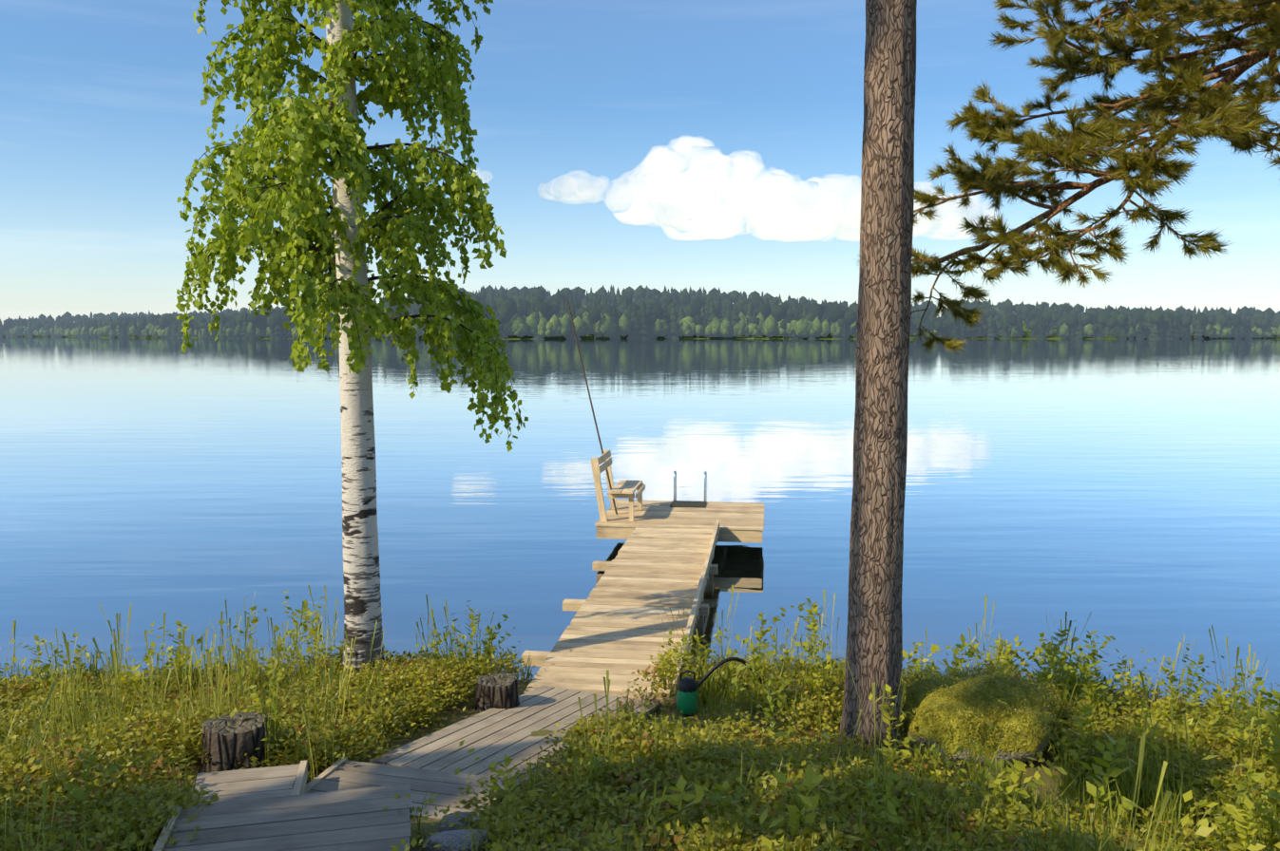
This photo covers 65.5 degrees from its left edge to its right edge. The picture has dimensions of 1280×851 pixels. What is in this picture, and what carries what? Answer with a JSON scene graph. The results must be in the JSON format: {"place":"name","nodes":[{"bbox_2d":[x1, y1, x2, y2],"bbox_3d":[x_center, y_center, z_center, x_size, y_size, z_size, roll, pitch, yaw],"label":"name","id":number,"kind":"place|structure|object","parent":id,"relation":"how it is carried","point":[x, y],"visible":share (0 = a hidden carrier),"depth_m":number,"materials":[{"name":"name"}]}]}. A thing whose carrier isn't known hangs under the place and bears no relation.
{"place":"outdoors","nodes":[
{"label":"outdoors","id":0,"kind":"place"},
{"bbox_2d":[0,337,1279,712],"bbox_3d":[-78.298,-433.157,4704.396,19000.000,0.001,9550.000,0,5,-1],"label":"lake water","id":1,"kind":"structure","parent":0,"point":[1125,493],"depth_m":20.72,"materials":[{"name":"blue liquid"}]},
{"bbox_2d":[0,0,1279,324],"label":"sky","id":2,"kind":"structure","parent":0,"point":[678,144],"materials":[{"name":"blue"}]},
{"bbox_2d":[1,317,1279,850],"bbox_3d":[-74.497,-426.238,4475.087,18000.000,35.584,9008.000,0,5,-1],"label":"ground","id":3,"kind":"structure","parent":0,"point":[456,715],"depth_m":6.75,"materials":[{"name":"green plant"}]},
{"bbox_2d":[199,712,273,773],"bbox_3d":[-2.281,1.842,5.663,0.486,0.384,0.501,0,5,-1],"label":"tree stump","id":4,"kind":"object","parent":3,"relation":"on","point":[228,740],"visible":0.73,"depth_m":5.52,"materials":[{"name":"brown wood"}]},
{"bbox_2d":[175,0,528,676],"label":"birch tree","id":5,"kind":"object","parent":3,"relation":"on","point":[306,148],"depth_m":7.42,"materials":[{"name":"green plant"}]},
{"bbox_2d":[152,449,764,850],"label":"wooden dock","id":6,"kind":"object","parent":3,"relation":"on","point":[659,567],"visible":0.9,"depth_m":6.89,"materials":[{"name":"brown wood"}]},
{"bbox_2d":[566,299,617,515],"bbox_3d":[-0.738,-0.292,15.306,0.870,3.306,0.028,2,6,24],"label":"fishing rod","id":7,"kind":"object","parent":6,"relation":"on","point":[610,487],"visible":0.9,"depth_m":15.30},
{"bbox_2d":[669,500,706,508],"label":"step","id":8,"kind":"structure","parent":6,"relation":"on","point":[684,504],"depth_m":16.13,"materials":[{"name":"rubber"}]},
{"bbox_2d":[673,471,706,501],"bbox_3d":[0.829,1.685,16.517,0.538,1.879,0.217,1,5,7],"label":"swim ladder","id":9,"kind":"object","parent":6,"relation":"attached to","point":[675,486],"visible":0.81,"depth_m":16.38,"materials":[{"name":"silver metal"}]},
{"bbox_2d":[474,672,519,711],"bbox_3d":[-1.031,1.958,7.238,0.420,0.304,0.440,0,5,-1],"label":"tree stump","id":10,"kind":"object","parent":3,"relation":"on","point":[497,691],"visible":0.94,"depth_m":7.10,"materials":[{"name":"brown wood"}]},
{"bbox_2d":[0,585,1275,850],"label":"tall grass stalks","id":11,"kind":"object","parent":3,"relation":"on","point":[116,661],"depth_m":6.11,"materials":[{"name":"green plant"}]},
{"bbox_2d":[0,646,1279,850],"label":"bilberry shrub cover","id":12,"kind":"object","parent":3,"relation":"on","point":[566,802],"visible":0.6,"depth_m":5.21,"materials":[{"name":"green plant"}]},
{"bbox_2d":[0,591,1279,850],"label":"undergrowth plants","id":13,"kind":"object","parent":3,"relation":"on","point":[1087,677],"visible":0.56,"depth_m":5.80,"materials":[{"name":"green plant"}]},
{"bbox_2d":[0,284,1279,339],"bbox_3d":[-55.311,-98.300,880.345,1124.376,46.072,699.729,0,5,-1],"label":"distant forest","id":14,"kind":"object","parent":3,"relation":"on","point":[640,312],"visible":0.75,"depth_m":584.46,"materials":[{"name":"green plant"}]},
{"bbox_2d":[0,630,1279,850],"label":"grass tufts","id":15,"kind":"object","parent":3,"relation":"on","point":[1123,783],"visible":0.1,"depth_m":5.20,"materials":[{"name":"green plant"}]},
{"bbox_2d":[676,689,698,714],"bbox_3d":[0.349,2.020,7.316,0.160,0.170,0.160,0,5,-1],"label":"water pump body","id":16,"kind":"object","parent":3,"relation":"on","point":[684,704],"visible":0.83,"depth_m":7.25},
{"bbox_2d":[677,657,764,692],"bbox_3d":[0.636,1.874,7.394,0.751,0.337,0.147,-2,6,-18],"label":"water pump top hose","id":17,"kind":"object","parent":3,"relation":"on","point":[687,684],"visible":0.92,"depth_m":7.29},
{"bbox_2d":[421,670,1055,850],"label":"boulders","id":18,"kind":"object","parent":3,"relation":"on","point":[1011,749],"visible":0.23,"depth_m":5.90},
{"bbox_2d":[900,659,1069,746],"bbox_3d":[2.142,1.694,6.281,1.147,0.337,1.076,0,5,-1],"label":"mossy boulder","id":19,"kind":"object","parent":18,"relation":"on","point":[976,671],"visible":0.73,"depth_m":6.09,"materials":[{"name":"green plant"}]},
{"bbox_2d":[835,0,917,765],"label":"pine trunk","id":20,"kind":"object","parent":3,"relation":"on","point":[874,645],"visible":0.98,"depth_m":5.85,"materials":[{"name":"brown plant"}]},
{"bbox_2d":[854,0,1279,357],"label":"pine branches","id":21,"kind":"object","parent":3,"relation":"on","point":[1149,166],"depth_m":6.08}
]}

